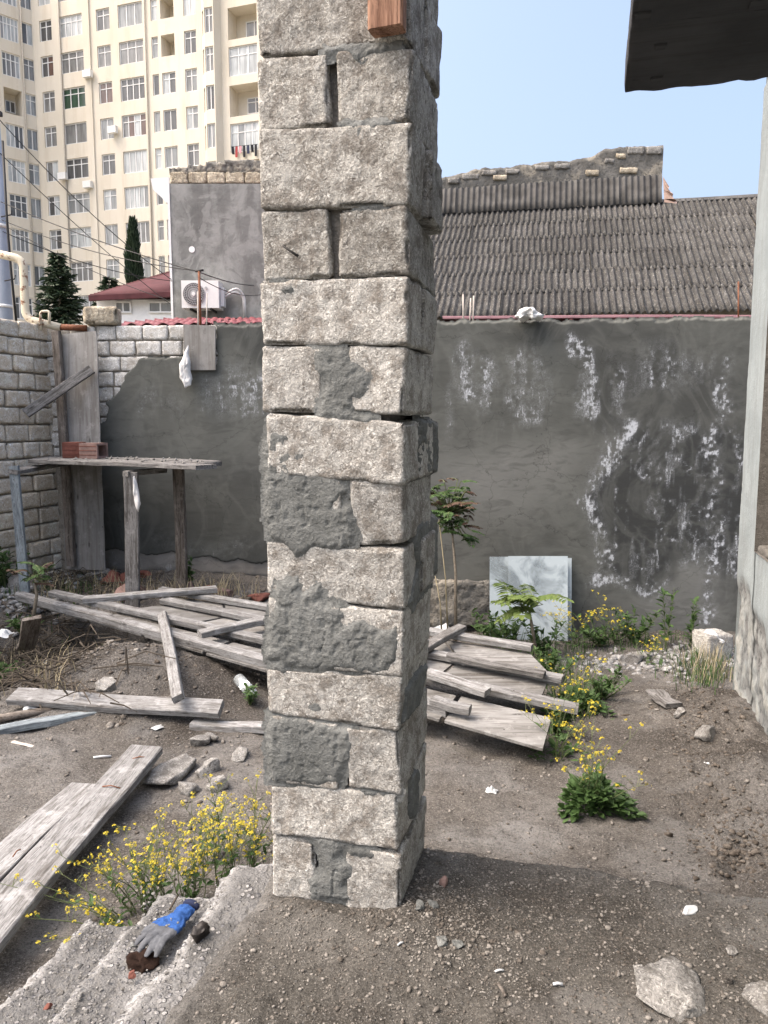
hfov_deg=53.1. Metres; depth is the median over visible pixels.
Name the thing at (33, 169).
window
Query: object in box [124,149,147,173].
window
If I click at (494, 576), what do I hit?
glass sheet
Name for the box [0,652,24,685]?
leafy weed
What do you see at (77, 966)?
chip
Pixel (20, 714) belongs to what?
thin pole
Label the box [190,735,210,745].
stone
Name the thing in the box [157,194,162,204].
window
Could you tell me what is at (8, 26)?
window
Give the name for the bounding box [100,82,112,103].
window
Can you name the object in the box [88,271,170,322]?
red hip house
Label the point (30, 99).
window
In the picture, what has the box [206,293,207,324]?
rebar
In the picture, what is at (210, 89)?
window
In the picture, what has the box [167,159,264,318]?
grey house
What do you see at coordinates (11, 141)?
window
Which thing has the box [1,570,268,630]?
dry grass
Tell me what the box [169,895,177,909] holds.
twig
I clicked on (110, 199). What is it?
window
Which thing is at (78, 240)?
window
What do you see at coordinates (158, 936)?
work glove
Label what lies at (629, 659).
stone
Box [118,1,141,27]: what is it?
window
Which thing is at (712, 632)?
white foam
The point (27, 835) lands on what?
loose plank
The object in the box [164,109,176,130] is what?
window
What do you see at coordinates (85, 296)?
window
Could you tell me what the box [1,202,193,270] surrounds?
cable
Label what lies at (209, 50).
window
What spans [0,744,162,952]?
loose plank
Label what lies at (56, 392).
diagonal plank
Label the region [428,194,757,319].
corrugated roof house
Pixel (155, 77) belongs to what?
window
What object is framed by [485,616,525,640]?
leafy weed
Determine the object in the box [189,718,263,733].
loose plank
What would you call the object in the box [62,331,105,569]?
plywood board
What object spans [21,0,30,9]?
window
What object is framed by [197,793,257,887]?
mustard plant
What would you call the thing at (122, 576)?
brickbat
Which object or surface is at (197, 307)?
rebar
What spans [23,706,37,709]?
litter
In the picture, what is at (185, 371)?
white rag
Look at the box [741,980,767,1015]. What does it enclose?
rock
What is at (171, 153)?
window
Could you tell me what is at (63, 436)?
corner timber
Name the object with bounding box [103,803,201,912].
mustard plant
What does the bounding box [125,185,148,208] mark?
window
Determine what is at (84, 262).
cable
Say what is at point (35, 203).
window
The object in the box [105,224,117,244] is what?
window
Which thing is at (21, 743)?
litter
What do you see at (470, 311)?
rebar
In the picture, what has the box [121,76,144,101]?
window
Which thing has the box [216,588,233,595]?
brickbat
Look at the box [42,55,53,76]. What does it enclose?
window
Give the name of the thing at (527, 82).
sky
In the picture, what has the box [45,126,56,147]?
window
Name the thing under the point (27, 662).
dry twigs
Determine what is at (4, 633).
litter
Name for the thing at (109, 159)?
window
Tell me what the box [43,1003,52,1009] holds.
chip
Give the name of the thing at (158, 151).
window
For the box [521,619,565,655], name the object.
leafy weed
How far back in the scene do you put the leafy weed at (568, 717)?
4.85 m
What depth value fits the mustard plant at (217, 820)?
3.41 m
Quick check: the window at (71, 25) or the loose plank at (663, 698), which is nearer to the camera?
the loose plank at (663, 698)
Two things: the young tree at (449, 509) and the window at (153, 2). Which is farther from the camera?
the window at (153, 2)
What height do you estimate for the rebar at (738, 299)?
0.493 m
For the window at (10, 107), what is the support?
in the apartment block at (109, 109)
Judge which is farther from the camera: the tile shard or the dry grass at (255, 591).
the dry grass at (255, 591)
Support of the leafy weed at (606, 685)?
on the ground at (24, 956)
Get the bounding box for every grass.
[0,559,732,699]
[1,572,734,737]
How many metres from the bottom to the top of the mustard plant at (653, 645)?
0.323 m
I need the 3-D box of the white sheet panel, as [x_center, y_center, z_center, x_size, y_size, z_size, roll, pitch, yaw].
[-3.356,-4.821,11.525,0.278,0.377,0.030,0,7,0]
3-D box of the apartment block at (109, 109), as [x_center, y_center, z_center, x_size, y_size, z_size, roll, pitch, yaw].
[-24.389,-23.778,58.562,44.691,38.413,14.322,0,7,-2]
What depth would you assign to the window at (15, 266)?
61.35 m
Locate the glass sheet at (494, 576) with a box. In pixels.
[490,557,535,637]
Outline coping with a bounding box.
[121,315,750,325]
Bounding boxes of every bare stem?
[435,576,441,628]
[439,520,447,628]
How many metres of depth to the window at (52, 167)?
61.44 m
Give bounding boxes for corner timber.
[51,330,76,566]
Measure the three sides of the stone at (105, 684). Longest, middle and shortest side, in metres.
0.119 x 0.113 x 0.080 m
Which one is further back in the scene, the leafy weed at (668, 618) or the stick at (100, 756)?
the leafy weed at (668, 618)
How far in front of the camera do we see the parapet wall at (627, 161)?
24.28 m
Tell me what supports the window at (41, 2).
in the apartment block at (109, 109)
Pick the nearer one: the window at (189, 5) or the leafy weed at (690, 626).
the leafy weed at (690, 626)
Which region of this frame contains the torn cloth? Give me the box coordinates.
[133,477,140,511]
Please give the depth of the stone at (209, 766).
4.26 m
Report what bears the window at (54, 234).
in the apartment block at (109, 109)
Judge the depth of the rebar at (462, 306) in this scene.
8.05 m
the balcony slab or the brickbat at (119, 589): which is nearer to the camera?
the balcony slab
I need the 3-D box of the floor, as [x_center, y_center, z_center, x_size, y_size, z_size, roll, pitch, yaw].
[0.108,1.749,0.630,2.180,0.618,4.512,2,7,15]
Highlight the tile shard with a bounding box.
[682,905,697,914]
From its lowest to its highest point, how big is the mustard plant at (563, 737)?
0.468 m
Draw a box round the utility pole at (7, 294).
[0,111,16,320]
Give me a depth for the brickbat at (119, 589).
7.11 m
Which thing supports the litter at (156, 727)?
on the ground at (24, 956)
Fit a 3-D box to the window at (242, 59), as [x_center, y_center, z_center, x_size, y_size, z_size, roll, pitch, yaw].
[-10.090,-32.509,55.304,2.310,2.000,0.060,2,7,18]
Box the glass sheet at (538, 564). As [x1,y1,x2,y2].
[512,558,571,639]
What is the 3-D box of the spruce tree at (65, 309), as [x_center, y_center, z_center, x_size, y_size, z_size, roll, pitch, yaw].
[-13.926,-8.890,33.179,3.099,4.650,3.148,0,7,0]
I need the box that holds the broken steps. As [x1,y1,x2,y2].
[0,863,272,1023]
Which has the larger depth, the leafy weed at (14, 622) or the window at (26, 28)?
the window at (26, 28)
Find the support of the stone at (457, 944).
on the floor
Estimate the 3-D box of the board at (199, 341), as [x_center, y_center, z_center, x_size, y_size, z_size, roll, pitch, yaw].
[-1.954,-1.742,8.140,0.351,0.480,0.024,2,6,3]
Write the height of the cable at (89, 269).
1.694 m
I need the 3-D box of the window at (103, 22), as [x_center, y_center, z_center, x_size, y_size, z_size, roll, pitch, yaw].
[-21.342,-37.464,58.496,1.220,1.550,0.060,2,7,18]
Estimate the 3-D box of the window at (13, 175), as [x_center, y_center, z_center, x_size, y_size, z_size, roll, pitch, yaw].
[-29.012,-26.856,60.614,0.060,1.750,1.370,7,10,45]
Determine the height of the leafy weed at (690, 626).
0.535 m
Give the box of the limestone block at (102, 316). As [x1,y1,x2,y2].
[83,306,121,325]
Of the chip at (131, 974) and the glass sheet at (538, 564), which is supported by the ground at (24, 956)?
the glass sheet at (538, 564)
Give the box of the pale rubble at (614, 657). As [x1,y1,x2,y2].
[549,638,734,682]
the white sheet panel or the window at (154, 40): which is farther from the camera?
the window at (154, 40)
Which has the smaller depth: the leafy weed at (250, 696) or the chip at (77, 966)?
the chip at (77, 966)
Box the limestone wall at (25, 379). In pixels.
[0,318,61,583]
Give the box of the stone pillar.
[257,0,442,908]
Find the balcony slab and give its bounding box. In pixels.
[624,0,767,92]
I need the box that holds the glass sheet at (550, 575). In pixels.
[508,556,567,640]
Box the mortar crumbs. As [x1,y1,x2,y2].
[45,456,204,463]
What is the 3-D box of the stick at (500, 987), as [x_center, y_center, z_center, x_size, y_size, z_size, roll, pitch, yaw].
[0.321,1.300,2.090,0.010,0.014,0.048,-2,7,-17]
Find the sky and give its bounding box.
[435,0,765,198]
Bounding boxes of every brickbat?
[100,570,119,584]
[114,584,146,601]
[116,572,124,585]
[140,570,151,577]
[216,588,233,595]
[248,592,269,601]
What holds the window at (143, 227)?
in the apartment block at (109, 109)
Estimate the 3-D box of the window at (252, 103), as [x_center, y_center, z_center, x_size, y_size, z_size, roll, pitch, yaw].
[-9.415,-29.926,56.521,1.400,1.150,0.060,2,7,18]
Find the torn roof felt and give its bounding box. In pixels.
[663,177,676,202]
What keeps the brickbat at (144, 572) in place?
on the ground at (24, 956)
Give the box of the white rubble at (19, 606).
[0,570,116,652]
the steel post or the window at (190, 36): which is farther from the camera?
the window at (190, 36)
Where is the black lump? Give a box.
[190,920,209,942]
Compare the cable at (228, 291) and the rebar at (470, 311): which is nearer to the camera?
the rebar at (470, 311)
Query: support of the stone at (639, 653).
on the ground at (24, 956)
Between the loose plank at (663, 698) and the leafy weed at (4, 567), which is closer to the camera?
the loose plank at (663, 698)
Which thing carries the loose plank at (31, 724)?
on the ground at (24, 956)
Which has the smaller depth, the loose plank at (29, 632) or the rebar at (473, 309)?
the loose plank at (29, 632)
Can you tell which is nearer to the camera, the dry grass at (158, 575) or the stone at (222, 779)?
the stone at (222, 779)
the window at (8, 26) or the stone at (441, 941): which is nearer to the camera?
the stone at (441, 941)
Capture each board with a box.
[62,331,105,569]
[183,324,215,369]
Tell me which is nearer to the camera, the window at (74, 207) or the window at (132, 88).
the window at (132, 88)
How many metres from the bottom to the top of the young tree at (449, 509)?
1.612 m
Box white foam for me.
[704,629,724,643]
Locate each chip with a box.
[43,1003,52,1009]
[73,964,83,969]
[128,970,135,978]
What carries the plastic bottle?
on the ground at (24, 956)
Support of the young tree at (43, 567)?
on the ground at (24, 956)
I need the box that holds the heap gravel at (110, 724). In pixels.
[51,638,170,728]
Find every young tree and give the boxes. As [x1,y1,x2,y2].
[6,561,55,615]
[430,478,483,641]
[491,579,573,653]
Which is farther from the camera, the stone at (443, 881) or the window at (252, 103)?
the window at (252, 103)
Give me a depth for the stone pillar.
2.30 m
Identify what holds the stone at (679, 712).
on the ground at (24, 956)
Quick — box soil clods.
[52,624,767,887]
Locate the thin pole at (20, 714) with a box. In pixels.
[0,707,55,721]
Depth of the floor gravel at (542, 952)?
2.26 m
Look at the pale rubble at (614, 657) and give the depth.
7.12 m
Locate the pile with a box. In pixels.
[15,585,578,750]
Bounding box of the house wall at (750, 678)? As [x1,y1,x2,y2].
[732,77,767,735]
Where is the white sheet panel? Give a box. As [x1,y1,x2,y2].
[151,177,169,202]
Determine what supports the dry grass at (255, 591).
on the ground at (24, 956)
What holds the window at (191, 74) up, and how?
in the apartment block at (109, 109)
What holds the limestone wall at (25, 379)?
on the ground at (24, 956)
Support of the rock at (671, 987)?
on the floor
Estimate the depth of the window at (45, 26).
60.20 m
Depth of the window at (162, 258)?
59.25 m
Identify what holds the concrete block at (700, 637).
on the ground at (24, 956)
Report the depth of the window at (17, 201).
60.95 m
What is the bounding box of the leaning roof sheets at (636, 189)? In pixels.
[442,174,661,213]
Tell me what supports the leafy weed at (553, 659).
on the ground at (24, 956)
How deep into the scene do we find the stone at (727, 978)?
2.12 m
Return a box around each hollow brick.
[62,442,85,457]
[79,443,107,458]
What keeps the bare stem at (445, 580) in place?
on the ground at (24, 956)
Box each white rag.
[179,346,191,387]
[514,307,543,322]
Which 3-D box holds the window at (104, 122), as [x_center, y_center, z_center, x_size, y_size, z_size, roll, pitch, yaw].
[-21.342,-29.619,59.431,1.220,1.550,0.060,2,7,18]
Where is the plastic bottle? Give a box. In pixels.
[234,674,256,693]
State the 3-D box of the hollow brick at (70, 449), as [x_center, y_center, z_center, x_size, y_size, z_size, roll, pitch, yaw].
[-3.117,-0.626,7.729,0.192,0.155,0.173,-1,7,-9]
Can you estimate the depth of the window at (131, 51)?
58.06 m
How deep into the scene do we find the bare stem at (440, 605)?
7.40 m
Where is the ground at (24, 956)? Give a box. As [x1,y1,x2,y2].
[0,568,767,1004]
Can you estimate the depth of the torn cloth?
6.75 m
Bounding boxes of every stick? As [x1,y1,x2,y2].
[93,755,110,758]
[496,982,506,997]
[553,981,562,985]
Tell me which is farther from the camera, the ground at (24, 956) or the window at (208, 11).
the window at (208, 11)
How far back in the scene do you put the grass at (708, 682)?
6.81 m
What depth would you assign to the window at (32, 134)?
61.26 m
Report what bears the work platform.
on the ground at (24, 956)
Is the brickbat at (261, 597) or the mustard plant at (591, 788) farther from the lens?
the brickbat at (261, 597)
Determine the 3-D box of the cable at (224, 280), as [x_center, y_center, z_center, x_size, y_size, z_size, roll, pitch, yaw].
[-1.958,-2.958,9.784,0.011,0.384,3.033,0,7,2]
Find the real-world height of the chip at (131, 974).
0.015 m
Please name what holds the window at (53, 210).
in the apartment block at (109, 109)
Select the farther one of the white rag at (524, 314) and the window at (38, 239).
the window at (38, 239)
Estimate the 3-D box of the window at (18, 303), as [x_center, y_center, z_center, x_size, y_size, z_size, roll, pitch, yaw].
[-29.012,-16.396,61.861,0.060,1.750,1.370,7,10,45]
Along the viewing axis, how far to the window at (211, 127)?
56.11 m
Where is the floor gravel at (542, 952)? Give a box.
[184,848,767,1023]
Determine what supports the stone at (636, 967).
on the floor
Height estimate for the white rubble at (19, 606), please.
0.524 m
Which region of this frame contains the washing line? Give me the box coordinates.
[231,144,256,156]
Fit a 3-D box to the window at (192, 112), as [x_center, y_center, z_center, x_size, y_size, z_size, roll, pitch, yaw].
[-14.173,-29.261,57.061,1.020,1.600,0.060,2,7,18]
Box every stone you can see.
[6,574,43,591]
[84,568,109,579]
[94,677,116,691]
[142,753,196,784]
[178,781,201,796]
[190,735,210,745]
[195,758,219,778]
[203,732,218,740]
[206,775,228,792]
[231,746,247,761]
[416,899,424,910]
[427,899,438,908]
[435,935,447,946]
[439,875,447,887]
[452,939,463,948]
[619,654,643,664]
[632,651,649,659]
[633,964,642,975]
[673,707,685,717]
[694,725,715,741]
[721,972,732,984]
[726,945,737,956]
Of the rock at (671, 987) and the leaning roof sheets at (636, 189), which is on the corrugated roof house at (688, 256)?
the leaning roof sheets at (636, 189)
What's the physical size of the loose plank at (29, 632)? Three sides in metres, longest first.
0.498 x 0.150 x 0.048 m
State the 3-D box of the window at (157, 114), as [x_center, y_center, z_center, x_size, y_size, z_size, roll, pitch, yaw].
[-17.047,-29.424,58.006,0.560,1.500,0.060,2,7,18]
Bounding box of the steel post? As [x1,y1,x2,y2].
[195,269,203,324]
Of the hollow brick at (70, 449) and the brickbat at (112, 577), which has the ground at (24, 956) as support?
the brickbat at (112, 577)
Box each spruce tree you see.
[32,251,87,324]
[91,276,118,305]
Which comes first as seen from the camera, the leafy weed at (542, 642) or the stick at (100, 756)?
the stick at (100, 756)
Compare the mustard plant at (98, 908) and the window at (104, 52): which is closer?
the mustard plant at (98, 908)
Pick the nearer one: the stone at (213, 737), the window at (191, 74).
the stone at (213, 737)
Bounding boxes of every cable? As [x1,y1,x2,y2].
[0,120,171,279]
[0,153,170,304]
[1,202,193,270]
[2,231,170,280]
[3,220,194,270]
[9,228,169,300]
[200,272,253,285]
[201,279,260,295]
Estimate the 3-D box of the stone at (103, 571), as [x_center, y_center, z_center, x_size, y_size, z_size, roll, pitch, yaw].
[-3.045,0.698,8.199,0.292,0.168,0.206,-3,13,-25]
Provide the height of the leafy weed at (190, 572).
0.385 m
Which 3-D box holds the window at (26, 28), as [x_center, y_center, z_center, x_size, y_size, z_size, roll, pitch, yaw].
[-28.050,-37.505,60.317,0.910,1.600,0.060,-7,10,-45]
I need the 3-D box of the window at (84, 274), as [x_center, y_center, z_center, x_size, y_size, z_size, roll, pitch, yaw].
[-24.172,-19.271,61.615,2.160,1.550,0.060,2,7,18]
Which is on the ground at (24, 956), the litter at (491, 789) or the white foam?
the litter at (491, 789)
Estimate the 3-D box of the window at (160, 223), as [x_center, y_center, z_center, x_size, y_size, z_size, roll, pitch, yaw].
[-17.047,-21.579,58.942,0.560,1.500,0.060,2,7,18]
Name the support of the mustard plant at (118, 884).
on the ground at (24, 956)
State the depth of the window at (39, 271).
62.46 m
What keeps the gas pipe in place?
attached to the limestone wall at (25, 379)
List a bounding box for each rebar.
[197,291,198,324]
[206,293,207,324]
[462,294,463,318]
[469,298,470,321]
[472,296,474,320]
[738,282,738,316]
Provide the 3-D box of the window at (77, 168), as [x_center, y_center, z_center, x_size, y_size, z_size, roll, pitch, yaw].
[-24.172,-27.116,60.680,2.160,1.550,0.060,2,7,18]
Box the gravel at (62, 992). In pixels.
[5,867,222,1023]
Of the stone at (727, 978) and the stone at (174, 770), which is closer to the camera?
the stone at (727, 978)
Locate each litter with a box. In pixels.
[0,629,14,637]
[11,740,33,746]
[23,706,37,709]
[151,725,162,729]
[432,623,449,629]
[486,785,497,793]
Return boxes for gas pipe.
[0,250,86,330]
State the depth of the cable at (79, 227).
11.39 m
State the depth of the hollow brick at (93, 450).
7.50 m
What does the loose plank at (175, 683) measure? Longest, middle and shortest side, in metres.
1.578 x 0.086 x 0.056 m
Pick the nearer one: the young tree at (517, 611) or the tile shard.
the tile shard
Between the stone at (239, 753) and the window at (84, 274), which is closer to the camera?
the stone at (239, 753)
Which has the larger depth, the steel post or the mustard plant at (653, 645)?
the steel post
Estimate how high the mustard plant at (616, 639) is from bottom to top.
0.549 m
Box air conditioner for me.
[181,280,246,317]
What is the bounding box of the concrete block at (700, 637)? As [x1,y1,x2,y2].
[692,628,732,660]
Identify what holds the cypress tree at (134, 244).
on the far ground
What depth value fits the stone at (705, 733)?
4.67 m
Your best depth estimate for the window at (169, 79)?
57.36 m
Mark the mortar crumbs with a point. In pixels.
(127, 458)
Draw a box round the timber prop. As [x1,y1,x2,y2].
[368,0,406,37]
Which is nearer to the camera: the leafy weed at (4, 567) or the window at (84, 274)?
the leafy weed at (4, 567)
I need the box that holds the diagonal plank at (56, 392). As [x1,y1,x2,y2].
[22,365,94,416]
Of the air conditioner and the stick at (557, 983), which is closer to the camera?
the stick at (557, 983)
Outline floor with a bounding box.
[165,848,767,1023]
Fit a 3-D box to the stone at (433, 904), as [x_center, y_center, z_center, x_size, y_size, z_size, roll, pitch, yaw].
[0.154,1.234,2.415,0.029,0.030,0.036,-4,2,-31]
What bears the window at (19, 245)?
in the apartment block at (109, 109)
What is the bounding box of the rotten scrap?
[126,948,159,973]
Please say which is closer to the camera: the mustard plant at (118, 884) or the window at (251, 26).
the mustard plant at (118, 884)
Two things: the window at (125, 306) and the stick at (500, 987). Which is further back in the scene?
the window at (125, 306)
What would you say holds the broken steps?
on the ground at (24, 956)
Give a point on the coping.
(191, 321)
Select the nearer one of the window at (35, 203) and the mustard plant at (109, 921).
the mustard plant at (109, 921)
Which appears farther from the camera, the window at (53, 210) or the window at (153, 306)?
the window at (53, 210)
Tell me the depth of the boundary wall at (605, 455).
8.13 m
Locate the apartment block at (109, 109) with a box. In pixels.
[0,0,263,325]
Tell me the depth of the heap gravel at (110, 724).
5.42 m
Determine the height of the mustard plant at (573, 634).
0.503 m
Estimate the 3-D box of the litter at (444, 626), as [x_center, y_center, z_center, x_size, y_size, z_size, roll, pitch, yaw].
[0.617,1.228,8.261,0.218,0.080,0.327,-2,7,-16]
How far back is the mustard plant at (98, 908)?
3.02 m
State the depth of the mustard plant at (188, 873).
3.09 m
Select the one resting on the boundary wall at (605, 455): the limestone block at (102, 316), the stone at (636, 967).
the limestone block at (102, 316)
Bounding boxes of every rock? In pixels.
[635,956,706,1023]
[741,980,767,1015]
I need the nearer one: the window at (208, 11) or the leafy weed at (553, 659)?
the leafy weed at (553, 659)
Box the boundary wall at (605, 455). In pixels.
[46,316,750,631]
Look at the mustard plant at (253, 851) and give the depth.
3.26 m
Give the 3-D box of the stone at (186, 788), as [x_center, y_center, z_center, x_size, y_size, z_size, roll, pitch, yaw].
[-1.045,1.474,4.093,0.142,0.084,0.113,4,2,31]
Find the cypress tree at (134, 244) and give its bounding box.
[123,215,145,299]
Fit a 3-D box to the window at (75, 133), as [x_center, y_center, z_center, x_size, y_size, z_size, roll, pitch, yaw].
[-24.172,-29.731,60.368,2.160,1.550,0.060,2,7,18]
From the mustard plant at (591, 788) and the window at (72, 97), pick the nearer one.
the mustard plant at (591, 788)
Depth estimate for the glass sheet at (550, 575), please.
8.02 m
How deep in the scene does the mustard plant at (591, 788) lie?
3.85 m
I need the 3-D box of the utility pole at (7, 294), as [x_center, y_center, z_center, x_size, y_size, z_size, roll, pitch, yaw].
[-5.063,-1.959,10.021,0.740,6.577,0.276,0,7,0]
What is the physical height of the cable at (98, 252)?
0.935 m
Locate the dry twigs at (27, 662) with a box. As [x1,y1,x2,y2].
[0,559,175,711]
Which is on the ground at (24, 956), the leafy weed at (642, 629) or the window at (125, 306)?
the leafy weed at (642, 629)
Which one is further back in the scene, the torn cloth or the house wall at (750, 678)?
the torn cloth
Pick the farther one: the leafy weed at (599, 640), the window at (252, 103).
the window at (252, 103)
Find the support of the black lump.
on the broken steps
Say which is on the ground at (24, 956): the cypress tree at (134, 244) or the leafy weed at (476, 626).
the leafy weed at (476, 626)
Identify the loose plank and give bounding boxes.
[0,711,96,733]
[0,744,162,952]
[0,782,94,882]
[5,687,223,717]
[16,615,41,650]
[157,610,184,703]
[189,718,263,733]
[646,689,682,707]
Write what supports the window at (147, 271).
in the apartment block at (109, 109)
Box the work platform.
[8,455,221,606]
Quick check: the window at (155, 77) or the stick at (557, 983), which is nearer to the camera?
the stick at (557, 983)
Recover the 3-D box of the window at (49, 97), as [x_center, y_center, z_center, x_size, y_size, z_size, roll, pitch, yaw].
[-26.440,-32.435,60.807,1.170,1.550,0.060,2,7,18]
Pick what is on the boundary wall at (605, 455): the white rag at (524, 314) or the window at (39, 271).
the white rag at (524, 314)
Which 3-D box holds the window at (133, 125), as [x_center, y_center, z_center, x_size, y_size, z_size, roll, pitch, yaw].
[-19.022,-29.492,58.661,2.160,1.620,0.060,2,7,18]
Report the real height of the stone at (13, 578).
0.254 m
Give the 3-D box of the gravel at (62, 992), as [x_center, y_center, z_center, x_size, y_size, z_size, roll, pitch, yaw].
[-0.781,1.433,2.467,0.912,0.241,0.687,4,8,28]
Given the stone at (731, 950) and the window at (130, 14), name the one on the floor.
the stone at (731, 950)
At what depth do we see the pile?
5.68 m
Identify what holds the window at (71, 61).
in the apartment block at (109, 109)
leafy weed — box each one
[0,546,29,587]
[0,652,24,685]
[4,612,43,632]
[188,557,194,583]
[243,682,259,704]
[468,604,526,637]
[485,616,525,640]
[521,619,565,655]
[533,643,583,673]
[550,690,579,735]
[571,611,623,646]
[586,665,632,699]
[611,604,660,642]
[655,587,678,645]
[682,596,701,647]
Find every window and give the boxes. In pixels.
[0,0,16,6]
[0,14,18,43]
[1,51,20,78]
[5,100,15,113]
[5,123,23,149]
[7,158,25,184]
[9,193,27,218]
[11,228,29,252]
[13,262,31,286]
[15,296,32,318]
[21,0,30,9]
[22,22,32,45]
[24,58,34,81]
[25,93,35,115]
[27,128,37,150]
[29,163,39,185]
[31,198,41,218]
[33,232,42,252]
[34,265,44,285]
[39,0,49,5]
[40,20,51,41]
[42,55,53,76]
[43,91,54,112]
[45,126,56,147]
[47,161,58,181]
[48,196,59,215]
[50,230,61,249]
[60,13,81,37]
[61,50,83,73]
[63,86,85,109]
[65,122,86,144]
[66,157,88,179]
[68,192,89,213]
[69,227,91,247]
[71,261,92,281]
[73,295,92,314]
[96,8,109,30]
[98,45,110,67]
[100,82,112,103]
[101,118,113,139]
[102,154,115,174]
[104,189,116,209]
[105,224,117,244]
[107,259,119,278]
[114,301,131,312]
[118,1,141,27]
[120,39,143,64]
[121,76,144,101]
[122,113,145,137]
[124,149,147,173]
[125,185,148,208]
[126,221,149,242]
[141,256,150,276]
[148,301,170,312]
[151,0,156,20]
[152,37,157,57]
[153,74,158,95]
[155,112,160,132]
[156,148,161,168]
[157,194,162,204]
[158,220,163,240]
[159,256,164,272]
[163,72,175,93]
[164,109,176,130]
[165,146,177,167]
[184,0,194,15]
[185,30,195,53]
[186,68,197,91]
[187,106,198,129]
[188,143,199,165]
[205,7,212,32]
[206,46,213,71]
[207,85,214,109]
[208,123,215,147]
[229,43,257,76]
[231,121,258,152]
[246,20,256,36]
[247,97,257,114]
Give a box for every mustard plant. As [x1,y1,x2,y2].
[0,865,123,926]
[35,910,135,944]
[51,824,156,916]
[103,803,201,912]
[160,807,232,897]
[180,774,237,863]
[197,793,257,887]
[231,769,272,867]
[519,683,600,768]
[536,654,616,719]
[543,601,597,652]
[555,700,648,822]
[592,590,630,648]
[625,626,668,664]
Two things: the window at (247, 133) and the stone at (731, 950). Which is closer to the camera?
the stone at (731, 950)
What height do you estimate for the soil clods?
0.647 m
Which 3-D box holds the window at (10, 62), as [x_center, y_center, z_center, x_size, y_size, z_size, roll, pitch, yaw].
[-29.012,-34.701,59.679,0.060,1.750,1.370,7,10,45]
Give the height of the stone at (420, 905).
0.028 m
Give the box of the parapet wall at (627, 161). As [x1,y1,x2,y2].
[442,145,663,209]
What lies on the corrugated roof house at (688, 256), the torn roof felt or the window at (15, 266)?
the torn roof felt
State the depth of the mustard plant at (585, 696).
5.39 m
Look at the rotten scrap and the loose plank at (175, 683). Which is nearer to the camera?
the rotten scrap
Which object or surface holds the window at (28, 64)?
in the apartment block at (109, 109)
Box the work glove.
[134,899,199,957]
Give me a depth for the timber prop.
2.05 m
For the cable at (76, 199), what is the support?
attached to the utility pole at (7, 294)
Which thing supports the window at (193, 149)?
in the apartment block at (109, 109)

